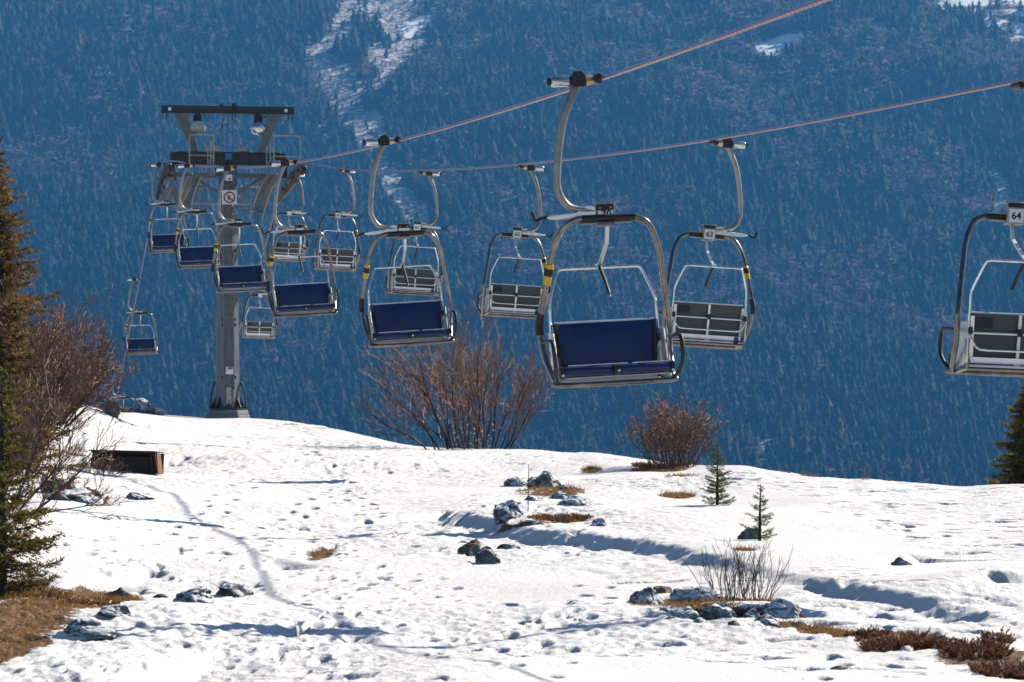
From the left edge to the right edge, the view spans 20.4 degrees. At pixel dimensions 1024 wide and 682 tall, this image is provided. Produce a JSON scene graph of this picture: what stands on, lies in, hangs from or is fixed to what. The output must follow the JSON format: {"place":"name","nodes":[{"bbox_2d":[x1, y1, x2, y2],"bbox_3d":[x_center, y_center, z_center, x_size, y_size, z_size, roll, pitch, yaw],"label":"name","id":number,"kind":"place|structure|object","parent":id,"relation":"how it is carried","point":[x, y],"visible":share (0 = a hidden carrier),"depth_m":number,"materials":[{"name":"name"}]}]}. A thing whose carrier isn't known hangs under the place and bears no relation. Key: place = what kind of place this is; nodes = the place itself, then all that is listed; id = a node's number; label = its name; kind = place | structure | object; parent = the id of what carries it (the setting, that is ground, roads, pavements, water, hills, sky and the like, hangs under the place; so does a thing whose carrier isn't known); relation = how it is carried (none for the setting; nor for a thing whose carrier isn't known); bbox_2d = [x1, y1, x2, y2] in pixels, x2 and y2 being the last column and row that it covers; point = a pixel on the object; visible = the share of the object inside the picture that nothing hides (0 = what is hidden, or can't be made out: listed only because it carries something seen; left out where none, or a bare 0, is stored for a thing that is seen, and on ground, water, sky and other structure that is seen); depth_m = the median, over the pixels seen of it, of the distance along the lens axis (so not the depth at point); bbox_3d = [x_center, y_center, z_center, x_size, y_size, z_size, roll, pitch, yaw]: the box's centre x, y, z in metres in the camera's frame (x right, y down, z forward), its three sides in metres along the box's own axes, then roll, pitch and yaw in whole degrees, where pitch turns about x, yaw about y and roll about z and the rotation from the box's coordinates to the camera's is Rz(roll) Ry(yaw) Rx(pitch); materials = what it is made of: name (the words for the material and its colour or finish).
{"place":"outdoors","nodes":[
{"label":"outdoors","id":0,"kind":"place"},
{"bbox_2d":[101,406,131,412],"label":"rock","id":1,"kind":"object","parent":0,"point":[125,410],"depth_m":88.53,"materials":[{"name":"grey stone"}]},
{"bbox_2d":[0,462,880,663],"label":"dry grass","id":2,"kind":"structure","parent":0,"point":[712,600],"depth_m":25.80,"materials":[{"name":"brown plant"}]},
{"bbox_2d":[0,405,1023,681],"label":"snow ground","id":3,"kind":"structure","parent":0,"point":[396,587],"depth_m":30.68,"materials":[{"name":"white snow"}]},
{"bbox_2d":[0,368,67,598],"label":"spruce","id":4,"kind":"object","parent":3,"relation":"on","point":[17,545],"visible":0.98,"depth_m":26.48,"materials":[{"name":"green plant"}]},
{"bbox_2d":[0,583,74,599],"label":"grass tussock","id":5,"kind":"object","parent":3,"relation":"on","point":[54,592],"depth_m":26.43,"materials":[{"name":"brown plant"}]},
{"bbox_2d":[0,137,82,421],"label":"spruce","id":6,"kind":"object","parent":3,"relation":"on","point":[9,253],"visible":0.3,"depth_m":55.86,"materials":[{"name":"green plant"}]},
{"bbox_2d":[8,466,79,493],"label":"shrub","id":7,"kind":"object","parent":3,"relation":"on","point":[41,479],"visible":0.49,"depth_m":41.31,"materials":[{"name":"brown plant"}]},
{"bbox_2d":[0,299,89,478],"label":"spruce","id":8,"kind":"object","parent":3,"relation":"on","point":[15,358],"visible":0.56,"depth_m":45.93,"materials":[{"name":"green plant"}]},
{"bbox_2d":[39,409,59,451],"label":"shrub","id":9,"kind":"object","parent":3,"relation":"on","point":[55,441],"visible":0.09,"depth_m":54.56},
{"bbox_2d":[44,492,70,501],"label":"rock","id":10,"kind":"object","parent":3,"relation":"on","point":[62,497],"visible":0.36,"depth_m":37.84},
{"bbox_2d":[43,479,76,492],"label":"rock","id":11,"kind":"object","parent":3,"relation":"on","point":[52,490],"visible":0.23,"depth_m":41.41,"materials":[{"name":"grey stone"}]},
{"bbox_2d":[0,351,133,519],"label":"tall shrub","id":12,"kind":"object","parent":3,"relation":"on","point":[30,418],"visible":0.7,"depth_m":32.92,"materials":[{"name":"brown plant"}]},
{"bbox_2d":[0,257,141,449],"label":"tall shrub","id":13,"kind":"object","parent":3,"relation":"on","point":[66,366],"visible":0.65,"depth_m":49.93,"materials":[{"name":"brown plant"}]},
{"bbox_2d":[37,477,111,504],"bbox_3d":[-6.057,2.095,39.275,0.935,0.440,0.988,0,0,40],"label":"shrub","id":14,"kind":"object","parent":3,"relation":"on","point":[84,485],"visible":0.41,"depth_m":39.25,"materials":[{"name":"brown plant"}]},
{"bbox_2d":[25,300,131,425],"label":"tall shrub","id":15,"kind":"object","parent":3,"relation":"on","point":[98,365],"visible":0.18,"depth_m":59.77,"materials":[{"name":"brown plant"}]},
{"bbox_2d":[59,487,102,504],"bbox_3d":[-5.914,2.201,38.854,0.665,0.398,0.487,0,0,-5],"label":"rock","id":16,"kind":"object","parent":3,"relation":"on","point":[83,495],"visible":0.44,"depth_m":38.74,"materials":[{"name":"stone"}]},
{"bbox_2d":[68,413,95,429],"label":"shrub","id":17,"kind":"object","parent":3,"relation":"on","point":[78,419],"visible":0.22,"depth_m":63.52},
{"bbox_2d":[54,617,119,641],"bbox_3d":[-3.422,2.364,22.922,0.543,0.281,0.392,0,0,-3],"label":"rock","id":18,"kind":"object","parent":3,"relation":"on","point":[84,629],"visible":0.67,"depth_m":22.80,"materials":[{"name":"stone"}]},
{"bbox_2d":[60,595,120,606],"bbox_3d":[-3.840,2.386,25.953,0.518,0.187,0.505,0,0,-33],"label":"grass tussock","id":19,"kind":"object","parent":3,"relation":"on","point":[104,601],"depth_m":25.86,"materials":[{"name":"brown plant"}]},
{"bbox_2d":[86,487,99,495],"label":"rock","id":20,"kind":"object","parent":3,"relation":"on","point":[89,488],"visible":0.23,"depth_m":40.97,"materials":[{"name":"grey stone"}]},
{"bbox_2d":[75,451,129,474],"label":"brushwood","id":21,"kind":"object","parent":3,"relation":"on","point":[102,466],"visible":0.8,"depth_m":49.82,"materials":[{"name":"brown plant"}]},
{"bbox_2d":[104,398,121,418],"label":"rock","id":22,"kind":"object","parent":3,"relation":"on","point":[117,412],"visible":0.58,"depth_m":75.14,"materials":[{"name":"grey stone"}]},
{"bbox_2d":[97,605,132,617],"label":"rock","id":23,"kind":"object","parent":3,"relation":"on","point":[109,611],"visible":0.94,"depth_m":24.34,"materials":[{"name":"stone"}]},
{"bbox_2d":[108,587,131,596],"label":"rock","id":24,"kind":"object","parent":3,"relation":"on","point":[121,590],"visible":0.57,"depth_m":27.95,"materials":[{"name":"grey stone"}]},
{"bbox_2d":[89,450,163,473],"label":"wooden box","id":25,"kind":"object","parent":3,"relation":"on","point":[147,462],"visible":0.67,"depth_m":50.96,"materials":[{"name":"wood"}]},
{"bbox_2d":[128,398,150,412],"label":"rock","id":26,"kind":"object","parent":3,"relation":"on","point":[141,405],"visible":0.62,"depth_m":89.69,"materials":[{"name":"stone"}]},
{"bbox_2d":[126,492,153,499],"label":"rock","id":27,"kind":"object","parent":3,"relation":"on","point":[140,496],"visible":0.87,"depth_m":40.76,"materials":[{"name":"stone"}]},
{"bbox_2d":[148,404,165,414],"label":"rock","id":28,"kind":"object","parent":3,"relation":"on","point":[154,409],"visible":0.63,"depth_m":89.72,"materials":[{"name":"stone"}]},
{"bbox_2d":[153,594,167,597],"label":"rock","id":29,"kind":"object","parent":3,"relation":"on","point":[160,596],"visible":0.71,"depth_m":27.72,"materials":[{"name":"grey stone"}]},
{"bbox_2d":[172,585,214,602],"bbox_3d":[-3.010,2.463,26.876,0.341,0.312,0.315,0,0,36],"label":"rock","id":30,"kind":"object","parent":3,"relation":"on","point":[200,594],"visible":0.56,"depth_m":26.82,"materials":[{"name":"stone"}]},
{"bbox_2d":[156,103,306,417],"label":"lift tower","id":31,"kind":"structure","parent":3,"relation":"on","point":[227,402],"depth_m":91.02,"materials":[{"name":"metal"}]},
{"bbox_2d":[116,0,830,401],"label":"haul rope","id":32,"kind":"object","parent":31,"relation":"attached to","point":[722,36],"visible":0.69,"depth_m":25.46,"materials":[{"name":"metal"}]},
{"bbox_2d":[107,366,134,407],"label":"chairlift chair","id":33,"kind":"object","parent":32,"relation":"hanging from","point":[123,397],"visible":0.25,"depth_m":119.58,"materials":[{"name":"grey metal"}]},
{"bbox_2d":[122,277,158,354],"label":"chairlift chair","id":34,"kind":"object","parent":32,"relation":"hanging from","point":[146,345],"visible":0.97,"depth_m":106.15,"materials":[{"name":"grey metal"}]},
{"bbox_2d":[145,162,188,252],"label":"chairlift chair","id":35,"kind":"object","parent":32,"relation":"hanging from","point":[163,243],"visible":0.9,"depth_m":90.65,"materials":[{"name":"grey metal"}]},
{"bbox_2d":[171,163,221,268],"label":"chairlift chair","id":36,"kind":"object","parent":32,"relation":"hanging from","point":[196,257],"visible":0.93,"depth_m":77.75,"materials":[{"name":"grey metal"}]},
{"bbox_2d":[208,165,270,292],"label":"chairlift chair","id":37,"kind":"object","parent":32,"relation":"hanging from","point":[244,278],"visible":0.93,"depth_m":64.66,"materials":[{"name":"blue plastic"}]},
{"bbox_2d":[262,158,339,317],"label":"chairlift chair","id":38,"kind":"object","parent":32,"relation":"hanging from","point":[300,299],"visible":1,"depth_m":52.07,"materials":[{"name":"blue plastic"}]},
{"bbox_2d":[353,135,456,347],"bbox_3d":[-1.509,-1.377,39.012,1.348,2.893,0.721,-4,1,-10],"label":"chairlift chair","id":39,"kind":"object","parent":32,"relation":"hanging from","point":[411,323],"visible":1,"depth_m":39.08,"materials":[{"name":"metal"}]},
{"bbox_2d":[530,71,684,387],"bbox_3d":[0.827,-1.034,26.210,1.348,2.893,0.721,-3,1,-10],"label":"chairlift chair","id":40,"kind":"object","parent":32,"relation":"hanging from","point":[596,352],"visible":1,"depth_m":26.27,"materials":[{"name":"metal"}]},
{"bbox_2d":[239,78,1023,330],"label":"haul rope","id":41,"kind":"object","parent":31,"relation":"attached to","point":[976,89],"visible":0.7,"depth_m":37.35,"materials":[{"name":"metal"}]},
{"bbox_2d":[241,258,277,338],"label":"chairlift chair","id":42,"kind":"object","parent":41,"relation":"hanging from","point":[259,329],"visible":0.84,"depth_m":101.72,"materials":[{"name":"grey metal"}]},
{"bbox_2d":[268,174,310,261],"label":"chairlift chair","id":43,"kind":"object","parent":41,"relation":"hanging from","point":[286,249],"visible":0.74,"depth_m":92.04,"materials":[{"name":"grey metal"}]},
{"bbox_2d":[313,168,362,270],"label":"chairlift chair","id":44,"kind":"object","parent":41,"relation":"hanging from","point":[345,259],"visible":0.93,"depth_m":79.34,"materials":[{"name":"grey metal"}]},
{"bbox_2d":[385,171,446,296],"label":"chairlift chair","id":45,"kind":"object","parent":41,"relation":"hanging from","point":[424,282],"visible":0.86,"depth_m":64.72,"materials":[{"name":"grey metal"}]},
{"bbox_2d":[477,164,552,318],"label":"chairlift chair","id":46,"kind":"object","parent":41,"relation":"hanging from","point":[512,301],"visible":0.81,"depth_m":52.62,"materials":[{"name":"grey metal"}]},
{"bbox_2d":[655,138,757,349],"bbox_3d":[2.712,-1.351,38.787,1.348,2.893,0.721,4,-1,-11],"label":"chairlift chair","id":47,"kind":"object","parent":41,"relation":"hanging from","point":[712,325],"visible":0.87,"depth_m":38.63,"materials":[{"name":"grey metal"}]},
{"bbox_2d":[938,81,1023,376],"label":"chairlift chair","id":48,"kind":"object","parent":41,"relation":"hanging from","point":[988,343],"visible":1,"depth_m":27.11,"materials":[{"name":"grey metal"}]},
{"bbox_2d":[216,583,253,597],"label":"rock","id":49,"kind":"object","parent":3,"relation":"on","point":[234,590],"visible":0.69,"depth_m":28.89,"materials":[{"name":"stone"}]},
{"bbox_2d":[347,288,554,449],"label":"shrub","id":50,"kind":"object","parent":3,"relation":"on","point":[477,382],"visible":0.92,"depth_m":66.93,"materials":[{"name":"brown plant"}]},
{"bbox_2d":[457,539,480,556],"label":"rock","id":51,"kind":"object","parent":3,"relation":"on","point":[471,548],"visible":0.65,"depth_m":32.78,"materials":[{"name":"grey stone"}]},
{"bbox_2d":[475,546,500,563],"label":"rock","id":52,"kind":"object","parent":3,"relation":"on","point":[485,554],"visible":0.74,"depth_m":31.92,"materials":[{"name":"stone"}]},
{"bbox_2d":[496,543,521,549],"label":"rock","id":53,"kind":"object","parent":3,"relation":"on","point":[509,546],"visible":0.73,"depth_m":33.63,"materials":[{"name":"stone"}]},
{"bbox_2d":[493,499,526,524],"bbox_3d":[-0.005,2.315,37.352,0.475,0.471,0.400,0,0,-17],"label":"rock","id":54,"kind":"object","parent":3,"relation":"on","point":[504,512],"visible":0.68,"depth_m":37.25,"materials":[{"name":"stone"}]},
{"bbox_2d":[504,477,527,486],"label":"rock","id":55,"kind":"object","parent":3,"relation":"on","point":[515,481],"visible":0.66,"depth_m":48.52,"materials":[{"name":"stone"}]},
{"bbox_2d":[528,467,528,509],"bbox_3d":[0.221,2.038,38.450,0.022,0.740,0.010,0,0,0],"label":"stake","id":56,"kind":"object","parent":3,"relation":"on","point":[528,488],"visible":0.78,"depth_m":38.45,"materials":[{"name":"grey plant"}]},
{"bbox_2d":[524,496,542,500],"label":"rock","id":57,"kind":"object","parent":3,"relation":"on","point":[536,498],"visible":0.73,"depth_m":43.14,"materials":[{"name":"stone"}]},
{"bbox_2d":[527,470,560,488],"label":"rock","id":58,"kind":"object","parent":3,"relation":"on","point":[545,477],"visible":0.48,"depth_m":46.41,"materials":[{"name":"stone"}]},
{"bbox_2d":[548,491,567,498],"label":"rock","id":59,"kind":"object","parent":3,"relation":"on","point":[559,495],"visible":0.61,"depth_m":44.07,"materials":[{"name":"stone"}]},
{"bbox_2d":[529,511,593,522],"bbox_3d":[0.650,2.364,37.697,0.891,0.194,0.715,0,0,0],"label":"heather","id":60,"kind":"object","parent":3,"relation":"on","point":[552,518],"visible":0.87,"depth_m":37.71,"materials":[{"name":"brown plant"}]},
{"bbox_2d":[557,495,593,505],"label":"rock","id":61,"kind":"object","parent":3,"relation":"on","point":[578,500],"visible":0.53,"depth_m":41.08,"materials":[{"name":"stone"}]},
{"bbox_2d":[584,467,597,471],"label":"rock","id":62,"kind":"object","parent":3,"relation":"on","point":[590,468],"visible":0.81,"depth_m":54.86,"materials":[{"name":"grey stone"}]},
{"bbox_2d":[590,518,606,525],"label":"rock","id":63,"kind":"object","parent":3,"relation":"on","point":[598,522],"visible":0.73,"depth_m":36.35,"materials":[{"name":"stone"}]},
{"bbox_2d":[627,587,664,604],"bbox_3d":[1.237,2.403,26.095,0.370,0.308,0.273,0,0,-14],"label":"rock","id":64,"kind":"object","parent":3,"relation":"on","point":[649,595],"visible":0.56,"depth_m":26.04,"materials":[{"name":"stone"}]},
{"bbox_2d":[631,460,692,468],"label":"heather","id":65,"kind":"object","parent":3,"relation":"on","point":[643,464],"visible":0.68,"depth_m":55.02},
{"bbox_2d":[653,586,671,593],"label":"rock","id":66,"kind":"object","parent":3,"relation":"on","point":[662,589],"visible":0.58,"depth_m":27.39,"materials":[{"name":"grey stone"}]},
{"bbox_2d":[659,606,679,611],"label":"rock","id":67,"kind":"object","parent":3,"relation":"on","point":[667,608],"visible":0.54,"depth_m":25.13,"materials":[{"name":"stone"}]},
{"bbox_2d":[619,390,727,469],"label":"bare shrub","id":68,"kind":"object","parent":3,"relation":"on","point":[667,431],"visible":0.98,"depth_m":54.54,"materials":[{"name":"orange plant"}]},
{"bbox_2d":[667,606,698,619],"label":"rock","id":69,"kind":"object","parent":3,"relation":"on","point":[687,612],"visible":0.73,"depth_m":24.45,"materials":[{"name":"stone"}]},
{"bbox_2d":[668,587,708,600],"bbox_3d":[1.693,2.419,26.630,0.464,0.238,0.342,0,0,18],"label":"rock","id":70,"kind":"object","parent":3,"relation":"on","point":[683,593],"visible":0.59,"depth_m":26.55,"materials":[{"name":"stone"}]},
{"bbox_2d":[693,617,706,623],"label":"rock","id":71,"kind":"object","parent":3,"relation":"on","point":[699,620],"visible":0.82,"depth_m":24.12,"materials":[{"name":"stone"}]},
{"bbox_2d":[688,589,720,601],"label":"rock","id":72,"kind":"object","parent":3,"relation":"on","point":[707,593],"visible":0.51,"depth_m":26.39,"materials":[{"name":"stone"}]},
{"bbox_2d":[699,444,735,504],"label":"young fir","id":73,"kind":"object","parent":3,"relation":"on","point":[717,486],"visible":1,"depth_m":42.88,"materials":[{"name":"green plant"}]},
{"bbox_2d":[699,603,736,619],"bbox_3d":[1.809,2.412,24.839,0.345,0.252,0.231,0,0,-11],"label":"rock","id":74,"kind":"object","parent":3,"relation":"on","point":[714,611],"visible":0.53,"depth_m":24.76,"materials":[{"name":"stone"}]},
{"bbox_2d":[728,620,739,625],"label":"rock","id":75,"kind":"object","parent":3,"relation":"on","point":[733,623],"visible":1,"depth_m":23.63,"materials":[{"name":"grey stone"}]},
{"bbox_2d":[678,535,792,600],"bbox_3d":[2.169,2.158,26.543,0.949,0.720,0.872,0,0,-44],"label":"twiggy bush","id":76,"kind":"object","parent":3,"relation":"on","point":[739,584],"visible":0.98,"depth_m":26.53,"materials":[{"name":"brown plant"}]},
{"bbox_2d":[737,527,761,538],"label":"rock","id":77,"kind":"object","parent":3,"relation":"on","point":[753,532],"visible":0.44,"depth_m":34.07,"materials":[{"name":"stone"}]},
{"bbox_2d":[742,608,759,617],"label":"rock","id":78,"kind":"object","parent":3,"relation":"on","point":[753,612],"visible":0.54,"depth_m":24.46,"materials":[{"name":"stone"}]},
{"bbox_2d":[739,484,777,540],"bbox_3d":[2.918,2.175,33.759,0.464,0.989,0.428,0,0,0],"label":"young fir","id":79,"kind":"object","parent":3,"relation":"on","point":[760,520],"visible":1,"depth_m":33.74,"materials":[{"name":"green plant"}]},
{"bbox_2d":[754,614,779,627],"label":"rock","id":80,"kind":"object","parent":3,"relation":"on","point":[767,620],"visible":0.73,"depth_m":23.91,"materials":[{"name":"stone"}]},
{"bbox_2d":[733,606,801,617],"bbox_3d":[2.222,2.407,25.054,0.686,0.145,0.578,0,0,0],"label":"heather","id":81,"kind":"object","parent":3,"relation":"on","point":[741,613],"visible":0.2,"depth_m":25.06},
{"bbox_2d":[758,598,801,618],"bbox_3d":[2.314,2.395,24.759,0.406,0.319,0.273,0,0,14],"label":"rock","id":82,"kind":"object","parent":3,"relation":"on","point":[780,608],"visible":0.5,"depth_m":24.70,"materials":[{"name":"stone"}]},
{"bbox_2d":[830,665,847,669],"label":"rock","id":83,"kind":"object","parent":3,"relation":"on","point":[838,667],"visible":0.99,"depth_m":20.43,"materials":[{"name":"grey stone"}]},
{"bbox_2d":[860,468,871,479],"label":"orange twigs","id":84,"kind":"object","parent":3,"relation":"on","point":[864,477],"visible":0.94,"depth_m":47.83,"materials":[{"name":"orange plant"}]},
{"bbox_2d":[842,623,889,641],"bbox_3d":[2.831,2.341,22.701,0.370,0.172,0.337,0,0,-35],"label":"heather","id":85,"kind":"object","parent":3,"relation":"on","point":[873,631],"visible":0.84,"depth_m":22.73,"materials":[{"name":"brown plant"}]},
{"bbox_2d":[891,557,911,564],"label":"rock","id":86,"kind":"object","parent":3,"relation":"on","point":[899,561],"visible":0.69,"depth_m":29.76,"materials":[{"name":"stone"}]},
{"bbox_2d":[856,628,946,652],"bbox_3d":[3.029,2.360,22.096,0.709,0.246,0.579,0,0,0],"label":"heather","id":87,"kind":"object","parent":3,"relation":"on","point":[909,640],"visible":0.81,"depth_m":22.09,"materials":[{"name":"brown plant"}]},
{"bbox_2d":[899,645,913,651],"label":"rock","id":88,"kind":"object","parent":3,"relation":"on","point":[907,648],"visible":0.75,"depth_m":21.62,"materials":[{"name":"stone"}]},
{"bbox_2d":[921,634,964,648],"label":"heather","id":89,"kind":"object","parent":3,"relation":"on","point":[931,642],"visible":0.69,"depth_m":21.73,"materials":[{"name":"brown plant"}]},
{"bbox_2d":[935,636,1014,659],"bbox_3d":[3.458,2.298,21.303,0.607,0.150,0.514,0,0,0],"label":"heather","id":90,"kind":"object","parent":3,"relation":"on","point":[967,650],"visible":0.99,"depth_m":21.24,"materials":[{"name":"brown plant"}]},
{"bbox_2d":[966,656,1023,679],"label":"heather","id":91,"kind":"object","parent":3,"relation":"on","point":[994,669],"visible":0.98,"depth_m":20.53,"materials":[{"name":"brown plant"}]},
{"bbox_2d":[979,626,1016,643],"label":"heather","id":92,"kind":"object","parent":3,"relation":"on","point":[1007,638],"visible":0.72,"depth_m":21.73,"materials":[{"name":"brown plant"}]},
{"bbox_2d":[982,378,1023,484],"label":"spruce","id":93,"kind":"object","parent":3,"relation":"on","point":[1013,460],"visible":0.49,"depth_m":55.93,"materials":[{"name":"green plant"}]},
{"bbox_2d":[0,0,1023,485],"bbox_3d":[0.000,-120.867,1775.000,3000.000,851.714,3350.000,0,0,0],"label":"mountain","id":94,"kind":"structure","parent":0,"point":[412,28],"depth_m":2586.43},
{"bbox_2d":[0,0,1023,485],"bbox_3d":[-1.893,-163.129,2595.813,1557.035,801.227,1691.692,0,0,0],"label":"forest","id":95,"kind":"object","parent":94,"relation":"on","point":[104,66],"visible":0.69,"depth_m":2568.34,"materials":[{"name":"plant"}]},
{"bbox_2d":[791,621,807,627],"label":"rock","id":96,"kind":"object","parent":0,"point":[797,623],"visible":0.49,"depth_m":23.88,"materials":[{"name":"grey stone"}]}
]}

